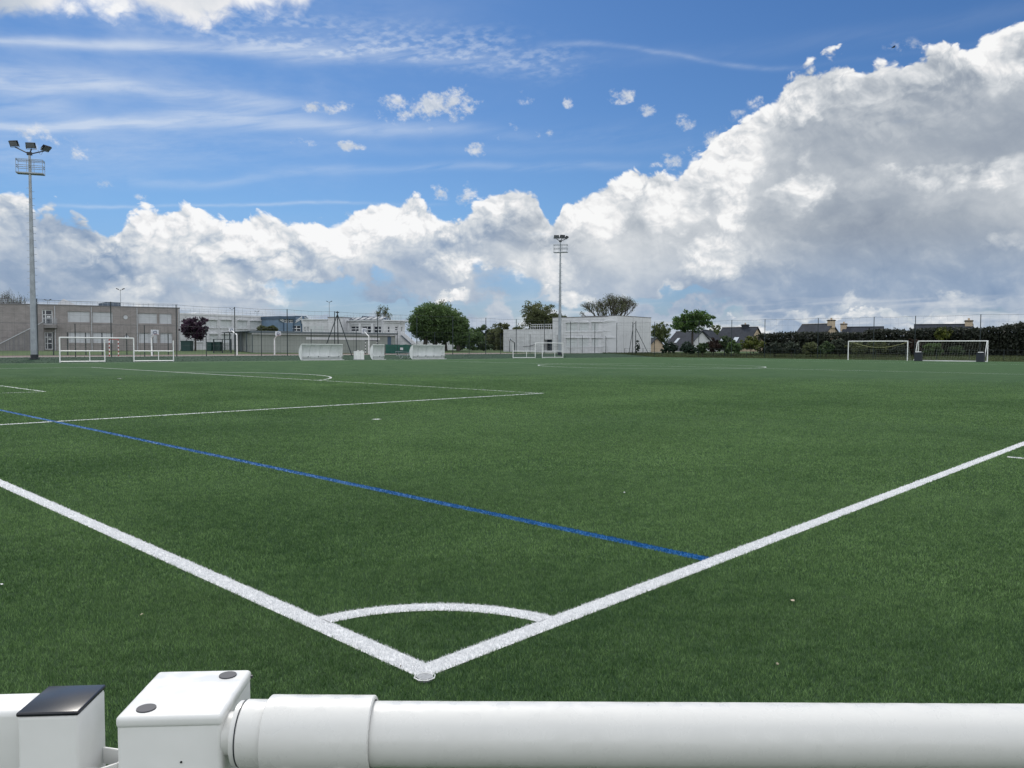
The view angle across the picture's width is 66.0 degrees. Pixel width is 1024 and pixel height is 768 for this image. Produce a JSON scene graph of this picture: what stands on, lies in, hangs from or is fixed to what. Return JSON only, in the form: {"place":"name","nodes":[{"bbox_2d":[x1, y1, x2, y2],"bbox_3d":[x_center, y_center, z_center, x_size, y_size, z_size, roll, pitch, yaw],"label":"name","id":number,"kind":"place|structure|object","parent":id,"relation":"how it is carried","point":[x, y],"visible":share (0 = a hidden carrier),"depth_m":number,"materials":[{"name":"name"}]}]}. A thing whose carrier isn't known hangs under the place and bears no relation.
{"place":"outdoors","nodes":[
{"label":"outdoors","id":0,"kind":"place"},
{"bbox_2d":[0,353,512,356],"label":"sports court","id":1,"kind":"object","parent":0,"point":[217,354],"visible":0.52,"depth_m":94.45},
{"bbox_2d":[228,328,237,354],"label":"basketball hoop","id":2,"kind":"object","parent":1,"relation":"on","point":[231,329],"visible":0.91,"depth_m":97.47,"materials":[{"name":"paint"}]},
{"bbox_2d":[386,344,425,353],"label":"windscreen","id":3,"kind":"object","parent":1,"relation":"on","point":[400,347],"visible":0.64,"depth_m":119.33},
{"bbox_2d":[0,353,648,362],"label":"grass bank","id":4,"kind":"structure","parent":0,"point":[202,358],"depth_m":85.03,"materials":[{"name":"plant"}]},
{"bbox_2d":[8,140,51,359],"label":"floodlight mast","id":5,"kind":"object","parent":4,"relation":"on","point":[33,327],"visible":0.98,"depth_m":70.94,"materials":[{"name":"metal"}]},
{"bbox_2d":[57,337,173,362],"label":"folding goal","id":6,"kind":"object","parent":4,"relation":"on","point":[65,350],"visible":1,"depth_m":70.04,"materials":[{"name":"paint"}]},
{"bbox_2d":[2,322,605,356],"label":"fence","id":7,"kind":"object","parent":4,"relation":"on","point":[206,339],"visible":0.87,"depth_m":92.25,"materials":[{"name":"metal"}]},
{"bbox_2d":[299,344,342,359],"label":"dugout","id":8,"kind":"object","parent":4,"relation":"on","point":[320,351],"visible":0.99,"depth_m":85.80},
{"bbox_2d":[326,311,351,355],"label":"tripod mast","id":9,"kind":"object","parent":4,"relation":"on","point":[337,316],"visible":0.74,"depth_m":99.77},
{"bbox_2d":[353,350,363,359],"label":"equipment cabinet","id":10,"kind":"object","parent":4,"relation":"on","point":[358,355],"visible":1,"depth_m":88.86,"materials":[{"name":"paint"}]},
{"bbox_2d":[370,344,385,359],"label":"dugout","id":11,"kind":"object","parent":4,"relation":"on","point":[376,351],"visible":1,"depth_m":91.10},
{"bbox_2d":[409,345,444,358],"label":"dugout","id":12,"kind":"object","parent":4,"relation":"on","point":[426,351],"visible":0.98,"depth_m":96.61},
{"bbox_2d":[513,342,562,357],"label":"folding goal","id":13,"kind":"object","parent":4,"relation":"on","point":[542,352],"visible":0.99,"depth_m":112.08,"materials":[{"name":"paint"}]},
{"bbox_2d":[553,235,568,354],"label":"floodlight mast","id":14,"kind":"object","parent":4,"relation":"on","point":[559,297],"visible":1,"depth_m":123.53,"materials":[{"name":"metal"}]},
{"bbox_2d":[73,351,682,356],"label":"path","id":15,"kind":"structure","parent":0,"point":[271,355],"depth_m":95.76,"materials":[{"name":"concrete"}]},
{"bbox_2d":[0,357,1023,765],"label":"pitch","id":16,"kind":"object","parent":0,"point":[844,369],"visible":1,"depth_m":6.46,"materials":[{"name":"plastic"}]},
{"bbox_2d":[0,685,117,767],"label":"railing post","id":17,"kind":"object","parent":16,"relation":"on","point":[56,727],"visible":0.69,"depth_m":0.79,"materials":[{"name":"metal"}]},
{"bbox_2d":[116,670,252,767],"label":"gate post","id":18,"kind":"object","parent":16,"relation":"on","point":[170,719],"visible":1,"depth_m":0.78,"materials":[{"name":"metal"}]},
{"bbox_2d":[0,479,424,670],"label":"goal line","id":19,"kind":"object","parent":16,"relation":"on","point":[370,646],"visible":1,"depth_m":4.57,"materials":[{"name":"paint"}]},
{"bbox_2d":[0,367,539,424],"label":"penalty area line","id":20,"kind":"object","parent":16,"relation":"on","point":[247,410],"visible":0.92,"depth_m":18.55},
{"bbox_2d":[0,409,709,560],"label":"blue line","id":21,"kind":"object","parent":16,"relation":"on","point":[619,540],"visible":0.98,"depth_m":7.24,"materials":[{"name":"paint"}]},
{"bbox_2d":[414,672,434,682],"bbox_3d":[-0.377,1.266,3.402,0.092,0.018,0.092,3,4,44],"label":"corner socket","id":22,"kind":"object","parent":16,"relation":"on","point":[425,677],"visible":1,"depth_m":3.39,"materials":[{"name":"plastic"}]},
{"bbox_2d":[320,601,552,621],"bbox_3d":[-0.399,1.226,4.250,1.245,0.018,0.318,0,3,-1],"label":"corner arc","id":23,"kind":"object","parent":16,"relation":"on","point":[536,616],"visible":0.99,"depth_m":4.28,"materials":[{"name":"paint"}]},
{"bbox_2d":[0,373,1023,747],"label":"turf blades","id":24,"kind":"object","parent":16,"relation":"on","point":[750,493],"visible":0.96,"depth_m":6.30,"materials":[{"name":"plastic"}]},
{"bbox_2d":[221,694,1023,767],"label":"handrail","id":25,"kind":"object","parent":16,"relation":"on","point":[314,731],"visible":1,"depth_m":0.77,"materials":[{"name":"metal"}]},
{"bbox_2d":[406,441,1023,676],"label":"touchline","id":26,"kind":"object","parent":16,"relation":"on","point":[461,656],"visible":0.98,"depth_m":4.69,"materials":[{"name":"paint"}]},
{"bbox_2d":[848,341,911,360],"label":"football goal","id":27,"kind":"object","parent":16,"relation":"on","point":[880,347],"visible":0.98,"depth_m":103.22,"materials":[{"name":"paint"}]},
{"bbox_2d":[914,352,922,360],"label":"weight box","id":28,"kind":"object","parent":16,"relation":"on","point":[918,356],"visible":0.93,"depth_m":97.96,"materials":[{"name":"paint"}]},
{"bbox_2d":[916,340,988,361],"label":"football goal","id":29,"kind":"object","parent":16,"relation":"on","point":[955,350],"visible":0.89,"depth_m":96.71,"materials":[{"name":"paint"}]},
{"bbox_2d":[976,352,984,361],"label":"weight box","id":30,"kind":"object","parent":16,"relation":"on","point":[980,356],"visible":1,"depth_m":93.25,"materials":[{"name":"paint"}]},
{"bbox_2d":[0,348,1023,361],"bbox_3d":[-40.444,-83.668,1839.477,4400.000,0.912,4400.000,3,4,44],"label":"ground","id":31,"kind":"structure","parent":0,"point":[28,353],"depth_m":111.30,"materials":[{"name":"green plant"}]},
{"bbox_2d":[0,290,24,303],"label":"tree","id":32,"kind":"object","parent":31,"relation":"on","point":[7,295],"visible":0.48,"depth_m":171.63,"materials":[{"name":"green plant"}]},
{"bbox_2d":[0,299,179,350],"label":"school building","id":33,"kind":"structure","parent":31,"relation":"on","point":[62,314],"depth_m":132.02,"materials":[{"name":"concrete"},{"name":"painted render"},{"name":"glass"}]},
{"bbox_2d":[42,310,52,322],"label":"window","id":34,"kind":"structure","parent":33,"relation":"in","point":[48,317],"depth_m":129.29,"materials":[{"name":"white glass"}]},
{"bbox_2d":[44,332,52,348],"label":"door","id":35,"kind":"structure","parent":33,"relation":"in","point":[48,336],"depth_m":129.51,"materials":[{"name":"white glass"}]},
{"bbox_2d":[68,311,89,321],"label":"window","id":36,"kind":"structure","parent":33,"relation":"in","point":[72,315],"depth_m":131.31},
{"bbox_2d":[69,332,89,342],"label":"window","id":37,"kind":"structure","parent":33,"relation":"in","point":[78,334],"depth_m":131.48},
{"bbox_2d":[92,312,112,322],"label":"window","id":38,"kind":"structure","parent":33,"relation":"in","point":[97,317],"depth_m":132.87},
{"bbox_2d":[93,333,112,342],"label":"window","id":39,"kind":"structure","parent":33,"relation":"in","point":[94,334],"depth_m":132.93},
{"bbox_2d":[138,313,156,323],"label":"window","id":40,"kind":"structure","parent":33,"relation":"in","point":[142,317],"depth_m":136.02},
{"bbox_2d":[139,333,156,342],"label":"window","id":41,"kind":"structure","parent":33,"relation":"in","point":[141,335],"depth_m":136.12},
{"bbox_2d":[159,314,171,323],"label":"window","id":42,"kind":"structure","parent":33,"relation":"in","point":[163,318],"depth_m":137.35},
{"bbox_2d":[160,333,171,342],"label":"window","id":43,"kind":"structure","parent":33,"relation":"in","point":[162,334],"depth_m":137.52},
{"bbox_2d":[53,332,168,354],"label":"court fence","id":44,"kind":"object","parent":31,"relation":"on","point":[102,342],"visible":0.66,"depth_m":94.09,"materials":[{"name":"metal"}]},
{"bbox_2d":[180,341,193,350],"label":"container","id":45,"kind":"object","parent":31,"relation":"on","point":[186,345],"visible":0.87,"depth_m":125.38,"materials":[{"name":"green metal"}]},
{"bbox_2d":[179,316,210,350],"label":"tree","id":46,"kind":"object","parent":31,"relation":"on","point":[197,330],"visible":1,"depth_m":127.22,"materials":[{"name":"purple plant"}]},
{"bbox_2d":[213,339,231,352],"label":"court gate","id":47,"kind":"structure","parent":31,"relation":"on","point":[225,345],"depth_m":111.92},
{"bbox_2d":[180,308,266,349],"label":"school building","id":48,"kind":"structure","parent":31,"relation":"on","point":[247,323],"depth_m":172.91,"materials":[{"name":"concrete"}]},
{"bbox_2d":[206,320,216,327],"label":"window","id":49,"kind":"structure","parent":48,"relation":"in","point":[213,322],"depth_m":171.40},
{"bbox_2d":[221,320,230,327],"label":"window","id":50,"kind":"structure","parent":48,"relation":"in","point":[224,323],"depth_m":173.72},
{"bbox_2d":[250,321,260,328],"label":"window","id":51,"kind":"structure","parent":48,"relation":"in","point":[253,324],"depth_m":179.10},
{"bbox_2d":[222,331,301,352],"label":"annex wing","id":52,"kind":"structure","parent":31,"relation":"on","point":[240,341],"depth_m":125.53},
{"bbox_2d":[261,316,307,330],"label":"building","id":53,"kind":"structure","parent":31,"relation":"on","point":[279,323],"depth_m":177.98,"materials":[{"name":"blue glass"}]},
{"bbox_2d":[0,298,604,356],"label":"ball stop fence","id":54,"kind":"object","parent":31,"relation":"on","point":[427,319],"visible":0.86,"depth_m":101.06,"materials":[{"name":"metal"}]},
{"bbox_2d":[301,316,327,331],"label":"school building","id":55,"kind":"structure","parent":31,"relation":"on","point":[308,325],"depth_m":149.79,"materials":[{"name":"white concrete"}]},
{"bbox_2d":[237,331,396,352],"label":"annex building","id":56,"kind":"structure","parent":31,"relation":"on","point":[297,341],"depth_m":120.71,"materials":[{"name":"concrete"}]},
{"bbox_2d":[327,317,349,332],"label":"school building","id":57,"kind":"structure","parent":31,"relation":"on","point":[343,321],"depth_m":147.43,"materials":[{"name":"metal"}]},
{"bbox_2d":[344,314,386,332],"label":"school building","id":58,"kind":"structure","parent":31,"relation":"on","point":[355,324],"depth_m":146.06,"materials":[{"name":"white concrete"}]},
{"bbox_2d":[374,304,392,319],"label":"tree","id":59,"kind":"object","parent":31,"relation":"on","point":[385,313],"visible":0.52,"depth_m":175.38,"materials":[{"name":"green plant"}]},
{"bbox_2d":[381,315,408,332],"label":"school building","id":60,"kind":"structure","parent":31,"relation":"on","point":[391,326],"depth_m":143.10,"materials":[{"name":"white concrete"}]},
{"bbox_2d":[394,331,416,344],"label":"ramp","id":61,"kind":"structure","parent":31,"relation":"on","point":[404,339],"depth_m":130.90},
{"bbox_2d":[405,301,465,350],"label":"tree","id":62,"kind":"object","parent":31,"relation":"on","point":[443,313],"visible":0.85,"depth_m":151.12,"materials":[{"name":"green plant"}]},
{"bbox_2d":[416,341,455,349],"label":"white shed","id":63,"kind":"structure","parent":31,"relation":"on","point":[449,346],"depth_m":189.93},
{"bbox_2d":[444,314,473,350],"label":"tree","id":64,"kind":"object","parent":31,"relation":"on","point":[463,324],"visible":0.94,"depth_m":150.93,"materials":[{"name":"green plant"}]},
{"bbox_2d":[465,327,484,349],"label":"tree","id":65,"kind":"object","parent":31,"relation":"on","point":[477,337],"visible":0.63,"depth_m":169.13,"materials":[{"name":"green plant"}]},
{"bbox_2d":[478,324,489,349],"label":"tree","id":66,"kind":"object","parent":31,"relation":"on","point":[481,328],"visible":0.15,"depth_m":184.43,"materials":[{"name":"green plant"}]},
{"bbox_2d":[476,340,493,350],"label":"shrub","id":67,"kind":"object","parent":31,"relation":"on","point":[480,345],"visible":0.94,"depth_m":159.45,"materials":[{"name":"green plant"}]},
{"bbox_2d":[484,322,499,349],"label":"tree","id":68,"kind":"object","parent":31,"relation":"on","point":[490,338],"visible":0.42,"depth_m":177.20,"materials":[{"name":"green plant"}]},
{"bbox_2d":[493,322,509,349],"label":"tree","id":69,"kind":"object","parent":31,"relation":"on","point":[499,335],"visible":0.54,"depth_m":171.31,"materials":[{"name":"green plant"}]},
{"bbox_2d":[503,324,552,352],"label":"white building","id":70,"kind":"structure","parent":31,"relation":"on","point":[530,339],"depth_m":152.81,"materials":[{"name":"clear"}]},
{"bbox_2d":[517,300,563,328],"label":"tree","id":71,"kind":"object","parent":31,"relation":"on","point":[534,313],"visible":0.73,"depth_m":173.78,"materials":[{"name":"green plant"}]},
{"bbox_2d":[552,316,615,352],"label":"white building","id":72,"kind":"structure","parent":31,"relation":"on","point":[589,323],"depth_m":146.40,"materials":[{"name":"concrete"}]},
{"bbox_2d":[566,323,576,330],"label":"window","id":73,"kind":"structure","parent":72,"relation":"in","point":[573,327],"depth_m":147.43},
{"bbox_2d":[566,338,576,346],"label":"window","id":74,"kind":"structure","parent":72,"relation":"in","point":[568,339],"depth_m":147.47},
{"bbox_2d":[579,323,588,330],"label":"window","id":75,"kind":"structure","parent":72,"relation":"in","point":[582,326],"depth_m":145.96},
{"bbox_2d":[579,338,588,346],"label":"window","id":76,"kind":"structure","parent":72,"relation":"in","point":[585,340],"depth_m":145.96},
{"bbox_2d":[580,293,638,316],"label":"tree","id":77,"kind":"object","parent":31,"relation":"on","point":[623,304],"visible":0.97,"depth_m":182.51,"materials":[{"name":"green plant"}]},
{"bbox_2d":[585,315,650,352],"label":"white building","id":78,"kind":"structure","parent":31,"relation":"on","point":[624,333],"depth_m":144.01,"materials":[{"name":"metal"}]},
{"bbox_2d":[629,322,647,354],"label":"stay post","id":79,"kind":"object","parent":31,"relation":"on","point":[635,339],"visible":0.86,"depth_m":137.05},
{"bbox_2d":[651,337,667,351],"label":"house","id":80,"kind":"structure","parent":31,"relation":"on","point":[658,343],"depth_m":165.08,"materials":[{"name":"paint"}]},
{"bbox_2d":[651,321,671,342],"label":"tree","id":81,"kind":"object","parent":31,"relation":"on","point":[661,333],"visible":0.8,"depth_m":184.85,"materials":[{"name":"green plant"}]},
{"bbox_2d":[660,342,677,353],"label":"shrub","id":82,"kind":"object","parent":31,"relation":"on","point":[670,347],"visible":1,"depth_m":127.45,"materials":[{"name":"green plant"}]},
{"bbox_2d":[668,330,710,350],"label":"house","id":83,"kind":"structure","parent":31,"relation":"on","point":[678,338],"depth_m":169.05,"materials":[{"name":"stone"}]},
{"bbox_2d":[679,341,699,353],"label":"shrub","id":84,"kind":"object","parent":31,"relation":"on","point":[685,347],"visible":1,"depth_m":126.39,"materials":[{"name":"green plant"}]},
{"bbox_2d":[670,309,715,350],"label":"tree","id":85,"kind":"object","parent":31,"relation":"on","point":[697,318],"visible":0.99,"depth_m":139.75,"materials":[{"name":"green plant"}]},
{"bbox_2d":[696,343,708,355],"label":"shrub","id":86,"kind":"object","parent":31,"relation":"on","point":[702,347],"visible":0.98,"depth_m":128.63,"materials":[{"name":"green plant"}]},
{"bbox_2d":[703,329,723,350],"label":"house","id":87,"kind":"structure","parent":31,"relation":"on","point":[710,333],"depth_m":171.01,"materials":[{"name":"stone"}]},
{"bbox_2d":[706,337,722,352],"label":"shrub","id":88,"kind":"object","parent":31,"relation":"on","point":[714,345],"visible":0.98,"depth_m":129.61,"materials":[{"name":"red plant"}]},
{"bbox_2d":[718,335,733,354],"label":"shrub","id":89,"kind":"object","parent":31,"relation":"on","point":[724,342],"visible":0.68,"depth_m":130.78,"materials":[{"name":"green plant"}]},
{"bbox_2d":[726,340,741,353],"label":"shrub","id":90,"kind":"object","parent":31,"relation":"on","point":[736,347],"visible":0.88,"depth_m":127.64,"materials":[{"name":"green plant"}]},
{"bbox_2d":[717,323,761,350],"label":"house","id":91,"kind":"structure","parent":31,"relation":"on","point":[746,329],"depth_m":173.36,"materials":[{"name":"stone"}]},
{"bbox_2d":[740,335,765,354],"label":"shrub","id":92,"kind":"object","parent":31,"relation":"on","point":[751,343],"visible":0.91,"depth_m":129.54,"materials":[{"name":"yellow plant"}]},
{"bbox_2d":[765,341,782,355],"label":"shrub","id":93,"kind":"object","parent":31,"relation":"on","point":[774,347],"visible":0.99,"depth_m":123.34,"materials":[{"name":"green plant"}]},
{"bbox_2d":[782,341,800,356],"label":"shrub","id":94,"kind":"object","parent":31,"relation":"on","point":[788,345],"visible":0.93,"depth_m":121.59,"materials":[{"name":"green plant"}]},
{"bbox_2d":[801,342,818,356],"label":"shrub","id":95,"kind":"object","parent":31,"relation":"on","point":[806,350],"visible":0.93,"depth_m":119.44,"materials":[{"name":"green plant"}]},
{"bbox_2d":[616,314,1018,357],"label":"ball stop fence","id":96,"kind":"object","parent":31,"relation":"on","point":[817,342],"visible":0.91,"depth_m":116.15,"materials":[{"name":"metal"}]},
{"bbox_2d":[797,319,837,339],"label":"house","id":97,"kind":"structure","parent":31,"relation":"on","point":[829,325],"depth_m":163.42,"materials":[{"name":"stone"}]},
{"bbox_2d":[624,348,1023,359],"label":"fence","id":98,"kind":"object","parent":31,"relation":"on","point":[830,353],"visible":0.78,"depth_m":113.28,"materials":[{"name":"metal"}]},
{"bbox_2d":[818,341,835,356],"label":"shrub","id":99,"kind":"object","parent":31,"relation":"on","point":[827,347],"visible":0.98,"depth_m":117.54,"materials":[{"name":"green plant"}]},
{"bbox_2d":[830,338,847,356],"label":"shrub","id":100,"kind":"object","parent":31,"relation":"on","point":[840,344],"visible":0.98,"depth_m":117.55,"materials":[{"name":"green plant"}]},
{"bbox_2d":[844,342,867,355],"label":"shrub","id":101,"kind":"object","parent":31,"relation":"on","point":[854,345],"visible":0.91,"depth_m":115.45,"materials":[{"name":"green plant"}]},
{"bbox_2d":[840,322,883,339],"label":"house","id":102,"kind":"structure","parent":31,"relation":"on","point":[844,327],"depth_m":168.24,"materials":[{"name":"stone"}]},
{"bbox_2d":[865,340,888,356],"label":"shrub","id":103,"kind":"object","parent":31,"relation":"on","point":[877,345],"visible":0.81,"depth_m":114.69,"materials":[{"name":"green plant"}]},
{"bbox_2d":[752,321,1023,355],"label":"hedge","id":104,"kind":"object","parent":31,"relation":"on","point":[1011,341],"visible":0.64,"depth_m":115.22,"materials":[{"name":"green plant"}]},
{"bbox_2d":[887,339,906,356],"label":"shrub","id":105,"kind":"object","parent":31,"relation":"on","point":[894,348],"visible":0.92,"depth_m":113.73,"materials":[{"name":"green plant"}]},
{"bbox_2d":[908,338,921,354],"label":"shrub","id":106,"kind":"object","parent":31,"relation":"on","point":[911,345],"visible":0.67,"depth_m":112.56,"materials":[{"name":"red plant"}]},
{"bbox_2d":[922,343,943,355],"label":"shrub","id":107,"kind":"object","parent":31,"relation":"on","point":[935,346],"visible":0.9,"depth_m":111.57,"materials":[{"name":"green plant"}]},
{"bbox_2d":[933,327,952,352],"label":"shrub","id":108,"kind":"object","parent":31,"relation":"on","point":[939,334],"visible":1,"depth_m":112.66,"materials":[{"name":"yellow plant"}]},
{"bbox_2d":[914,318,973,332],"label":"house","id":109,"kind":"structure","parent":31,"relation":"on","point":[968,323],"depth_m":147.31,"materials":[{"name":"stone"}]},
{"bbox_2d":[947,345,964,355],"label":"shrub","id":110,"kind":"object","parent":31,"relation":"on","point":[958,349],"visible":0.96,"depth_m":110.53,"materials":[{"name":"green plant"}]},
{"bbox_2d":[0,0,1023,347],"label":"sky","id":111,"kind":"structure","parent":0,"point":[755,161],"materials":[{"name":"blue"}]},
{"bbox_2d":[603,352,1023,361],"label":"slope grass","id":112,"kind":"structure","parent":0,"point":[1017,358],"depth_m":118.64,"materials":[{"name":"green grass"}]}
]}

